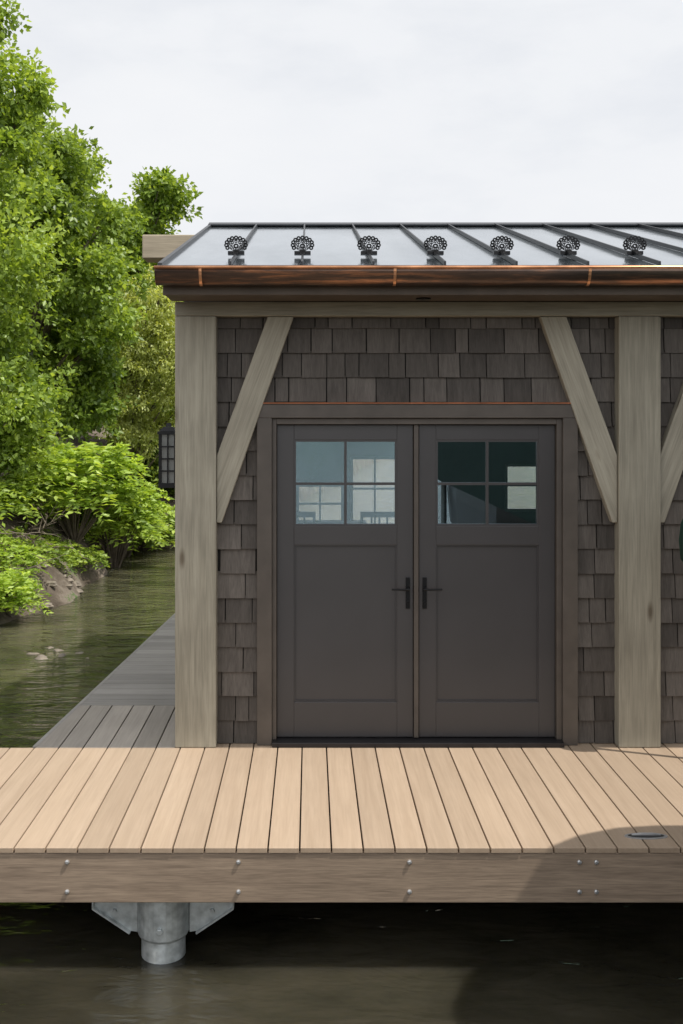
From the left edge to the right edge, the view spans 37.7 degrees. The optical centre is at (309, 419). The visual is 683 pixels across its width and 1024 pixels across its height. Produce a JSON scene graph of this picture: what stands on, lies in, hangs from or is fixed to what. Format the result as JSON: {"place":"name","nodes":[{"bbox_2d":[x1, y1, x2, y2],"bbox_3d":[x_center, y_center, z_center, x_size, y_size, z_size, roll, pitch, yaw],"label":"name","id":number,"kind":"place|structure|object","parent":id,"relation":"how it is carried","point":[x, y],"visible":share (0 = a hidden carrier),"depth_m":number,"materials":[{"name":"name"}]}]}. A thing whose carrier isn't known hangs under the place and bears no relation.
{"place":"outdoors","nodes":[
{"label":"outdoors","id":0,"kind":"place"},
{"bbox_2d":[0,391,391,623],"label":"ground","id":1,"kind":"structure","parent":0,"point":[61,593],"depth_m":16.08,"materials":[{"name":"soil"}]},
{"bbox_2d":[0,483,16,550],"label":"bush","id":2,"kind":"object","parent":1,"relation":"on","point":[1,538],"visible":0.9,"depth_m":13.81,"materials":[{"name":"green plant"}]},
{"bbox_2d":[6,608,16,616],"bbox_3d":[-3.951,2.543,13.163,0.169,0.132,0.156,0,0,-40],"label":"rock","id":3,"kind":"object","parent":1,"relation":"on","point":[8,612],"visible":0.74,"depth_m":13.12,"materials":[{"name":"grey stone"}]},
{"bbox_2d":[0,525,34,534],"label":"dead branch","id":4,"kind":"object","parent":1,"relation":"on","point":[13,532],"visible":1,"depth_m":13.63,"materials":[{"name":"brown wood"}]},
{"bbox_2d":[0,475,50,524],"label":"bush","id":5,"kind":"object","parent":1,"relation":"on","point":[10,496],"visible":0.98,"depth_m":14.53,"materials":[{"name":"green plant"}]},
{"bbox_2d":[0,528,51,583],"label":"bush","id":6,"kind":"object","parent":1,"relation":"on","point":[23,549],"visible":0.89,"depth_m":13.94,"materials":[{"name":"green plant"}]},
{"bbox_2d":[0,568,52,615],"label":"bush","id":7,"kind":"object","parent":1,"relation":"on","point":[20,590],"visible":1,"depth_m":12.80,"materials":[{"name":"green plant"}]},
{"bbox_2d":[0,420,64,500],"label":"bush","id":8,"kind":"object","parent":1,"relation":"on","point":[32,466],"visible":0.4,"depth_m":15.24,"materials":[{"name":"green plant"}]},
{"bbox_2d":[13,520,58,538],"bbox_3d":[-4.100,1.637,14.991,0.280,0.314,0.783,0,0,26],"label":"dead branch","id":9,"kind":"object","parent":1,"relation":"on","point":[34,532],"visible":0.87,"depth_m":14.89,"materials":[{"name":"brown wood"}]},
{"bbox_2d":[12,553,64,568],"bbox_3d":[-3.740,1.925,13.697,0.790,0.250,0.259,0,0,0],"label":"dead branch","id":10,"kind":"object","parent":1,"relation":"on","point":[38,564],"visible":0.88,"depth_m":13.71,"materials":[{"name":"brown wood"}]},
{"bbox_2d":[30,512,47,540],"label":"dead branch","id":11,"kind":"object","parent":1,"relation":"on","point":[42,529],"visible":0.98,"depth_m":14.94,"materials":[{"name":"brown wood"}]},
{"bbox_2d":[0,0,79,477],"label":"tree","id":12,"kind":"object","parent":1,"relation":"on","point":[29,402],"visible":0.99,"depth_m":14.61,"materials":[{"name":"green plant"}]},
{"bbox_2d":[24,515,57,534],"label":"dead branch","id":13,"kind":"object","parent":1,"relation":"on","point":[41,528],"visible":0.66,"depth_m":16.05,"materials":[{"name":"brown wood"}]},
{"bbox_2d":[31,502,57,528],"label":"dead branch","id":14,"kind":"object","parent":1,"relation":"on","point":[44,519],"visible":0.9,"depth_m":15.65,"materials":[{"name":"brown wood"}]},
{"bbox_2d":[27,520,62,530],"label":"dead branch","id":15,"kind":"object","parent":1,"relation":"on","point":[46,528],"visible":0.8,"depth_m":16.31,"materials":[{"name":"brown wood"}]},
{"bbox_2d":[11,526,83,575],"bbox_3d":[-4.069,2.002,15.306,1.215,0.729,1.050,0,0,0],"label":"bush","id":16,"kind":"object","parent":1,"relation":"on","point":[51,553],"visible":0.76,"depth_m":15.24,"materials":[{"name":"green plant"}]},
{"bbox_2d":[30,510,65,529],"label":"dead branch","id":17,"kind":"object","parent":1,"relation":"on","point":[48,523],"visible":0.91,"depth_m":15.62,"materials":[{"name":"brown wood"}]},
{"bbox_2d":[43,602,53,609],"bbox_3d":[-3.641,2.585,13.856,0.158,0.126,0.168,0,0,44],"label":"rock","id":18,"kind":"object","parent":1,"relation":"on","point":[51,606],"visible":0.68,"depth_m":13.82,"materials":[{"name":"beige stone"}]},
{"bbox_2d":[47,581,56,586],"bbox_3d":[-3.716,2.340,14.275,0.229,0.102,0.119,0,0,0],"label":"rock","id":19,"kind":"object","parent":1,"relation":"on","point":[52,583],"visible":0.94,"depth_m":14.24,"materials":[{"name":"beige stone"}]},
{"bbox_2d":[58,568,67,573],"bbox_3d":[-3.792,2.316,15.316,0.174,0.105,0.207,0,0,0],"label":"rock","id":20,"kind":"object","parent":1,"relation":"on","point":[61,570],"visible":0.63,"depth_m":15.25,"materials":[{"name":"grey stone"}]},
{"bbox_2d":[52,543,89,559],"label":"dead branch","id":21,"kind":"object","parent":1,"relation":"on","point":[69,547],"visible":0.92,"depth_m":15.42,"materials":[{"name":"brown wood"}]},
{"bbox_2d":[0,71,146,430],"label":"tree","id":22,"kind":"object","parent":1,"relation":"on","point":[95,182],"visible":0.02,"depth_m":20.56,"materials":[{"name":"green plant"}]},
{"bbox_2d":[41,529,110,575],"bbox_3d":[-3.892,2.118,16.182,1.360,0.700,1.041,0,0,0],"label":"bush","id":23,"kind":"object","parent":1,"relation":"on","point":[86,552],"visible":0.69,"depth_m":16.11,"materials":[{"name":"green plant"}]},
{"bbox_2d":[0,112,154,477],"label":"tree","id":24,"kind":"object","parent":1,"relation":"on","point":[99,267],"visible":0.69,"depth_m":17.95,"materials":[{"name":"green plant"}]},
{"bbox_2d":[73,581,81,586],"bbox_3d":[-3.591,2.513,15.276,0.214,0.104,0.135,0,0,0],"label":"rock","id":25,"kind":"object","parent":1,"relation":"on","point":[78,584],"visible":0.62,"depth_m":15.26,"materials":[{"name":"beige stone"}]},
{"bbox_2d":[11,441,155,543],"bbox_3d":[-3.894,1.245,16.817,2.693,1.788,2.156,0,0,0],"label":"bush","id":26,"kind":"object","parent":1,"relation":"on","point":[94,483],"visible":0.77,"depth_m":16.42,"materials":[{"name":"green plant"}]},
{"bbox_2d":[62,482,174,567],"bbox_3d":[-3.442,1.981,17.786,2.251,1.790,1.829,0,0,0],"label":"bush","id":27,"kind":"object","parent":1,"relation":"on","point":[138,521],"visible":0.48,"depth_m":17.62,"materials":[{"name":"green plant"}]},
{"bbox_2d":[67,264,174,438],"bbox_3d":[-2.954,-1.464,25.388,6.931,6.651,3.361,0,0,-11],"label":"tree","id":28,"kind":"object","parent":1,"relation":"on","point":[117,396],"depth_m":24.73,"materials":[{"name":"green plant"}]},
{"bbox_2d":[86,501,167,556],"bbox_3d":[-3.616,2.183,19.189,1.801,1.405,1.694,0,0,0],"label":"bush","id":29,"kind":"object","parent":1,"relation":"on","point":[129,551],"visible":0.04,"depth_m":18.99,"materials":[{"name":"green plant"}]},
{"bbox_2d":[102,369,174,502],"bbox_3d":[-2.879,0.454,22.213,3.781,4.667,2.373,0,0,-28],"label":"tree","id":30,"kind":"object","parent":1,"relation":"on","point":[153,471],"visible":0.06,"depth_m":21.56,"materials":[{"name":"green plant"}]},
{"bbox_2d":[97,263,182,489],"bbox_3d":[-3.194,-0.412,20.025,2.477,5.403,2.158,0,0,0],"label":"tree","id":31,"kind":"object","parent":1,"relation":"on","point":[157,333],"visible":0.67,"depth_m":19.81,"materials":[{"name":"green plant"}]},
{"bbox_2d":[108,501,174,554],"bbox_3d":[-3.299,2.304,20.149,2.103,1.332,1.769,0,0,0],"label":"bush","id":32,"kind":"object","parent":1,"relation":"on","point":[170,519],"visible":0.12,"depth_m":19.82,"materials":[{"name":"green plant"}]},
{"bbox_2d":[96,166,202,398],"bbox_3d":[-3.617,-2.305,22.276,2.996,6.693,3.039,0,0,-23],"label":"tree","id":33,"kind":"object","parent":1,"relation":"on","point":[161,203],"visible":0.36,"depth_m":21.90,"materials":[{"name":"green plant"}]},
{"bbox_2d":[0,459,682,1023],"bbox_3d":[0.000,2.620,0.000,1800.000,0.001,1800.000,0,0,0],"label":"water","id":34,"kind":"structure","parent":0,"point":[408,963],"depth_m":4.95,"materials":[{"name":"green liquid"}]},
{"bbox_2d":[35,654,47,659],"bbox_3d":[-2.939,2.634,11.001,0.169,0.113,0.177,0,0,23],"label":"rock","id":35,"kind":"object","parent":34,"relation":"in","point":[41,657],"visible":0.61,"depth_m":10.95,"materials":[{"name":"beige stone"}]},
{"bbox_2d":[0,613,682,963],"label":"dock","id":36,"kind":"object","parent":34,"relation":"in","point":[119,809],"visible":0.56,"depth_m":5.04,"materials":[{"name":"beige wood"}]},
{"bbox_2d":[142,222,682,747],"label":"boathouse","id":37,"kind":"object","parent":36,"relation":"on","point":[454,370],"visible":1,"depth_m":6.25,"materials":[{"name":"brown wood"}]},
{"bbox_2d":[157,423,174,487],"bbox_3d":[-0.911,0.233,6.620,0.179,0.425,0.132,0,0,0],"label":"wall lantern","id":38,"kind":"object","parent":37,"relation":"attached to","point":[166,456],"depth_m":6.58,"materials":[{"name":"black metal"}]},
{"bbox_2d":[296,512,315,523],"bbox_3d":[-0.120,1.420,9.090,0.340,1.200,0.320,0,0,0],"label":"chair","id":39,"kind":"object","parent":37,"relation":"on","point":[306,514],"visible":0.16,"depth_m":8.93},
{"bbox_2d":[296,485,343,519],"bbox_3d":[0.110,0.940,10.955,0.520,0.480,0.050,0,0,0],"label":"window","id":40,"kind":"structure","parent":37,"relation":"in","point":[298,503],"depth_m":10.93,"materials":[{"name":"white paint"}]},
{"bbox_2d":[297,520,366,523],"bbox_3d":[0.100,1.505,9.600,0.900,1.030,0.600,0,0,0],"label":"table","id":41,"kind":"object","parent":37,"relation":"on","point":[330,522],"visible":0.21,"depth_m":9.66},
{"bbox_2d":[277,425,412,736],"bbox_3d":[0.219,1.008,6.255,0.852,1.953,0.101,0,0,0],"label":"door","id":42,"kind":"structure","parent":37,"relation":"in","point":[345,591],"depth_m":6.27,"materials":[{"name":"paint"}]},
{"bbox_2d":[350,457,394,523],"bbox_3d":[0.710,0.790,10.955,0.540,0.780,0.050,0,0,0],"label":"window","id":43,"kind":"structure","parent":37,"relation":"in","point":[352,488],"depth_m":10.93,"materials":[{"name":"white paint"}]},
{"bbox_2d":[360,512,394,523],"bbox_3d":[0.620,1.420,9.090,0.340,1.200,0.320,0,0,0],"label":"chair","id":44,"kind":"object","parent":37,"relation":"on","point":[377,514],"visible":0.18,"depth_m":8.93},
{"bbox_2d":[419,425,554,736],"bbox_3d":[1.108,1.008,6.255,0.852,1.953,0.101,0,0,0],"label":"door","id":45,"kind":"structure","parent":37,"relation":"in","point":[487,591],"depth_m":6.27,"materials":[{"name":"paint"}]},
{"bbox_2d":[505,464,535,510],"bbox_3d":[2.355,0.740,10.955,0.450,0.520,0.050,0,0,0],"label":"window","id":46,"kind":"structure","parent":37,"relation":"in","point":[506,465],"depth_m":10.93,"materials":[{"name":"white paint"}]},
{"bbox_2d":[679,519,682,561],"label":"closed umbrella","id":47,"kind":"object","parent":36,"relation":"on","point":[681,541],"visible":1,"depth_m":5.97,"materials":[{"name":"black fabric"}]},
{"bbox_2d":[0,0,682,234],"label":"sky","id":48,"kind":"structure","parent":0,"point":[275,110],"materials":[{"name":"white"}]}
]}

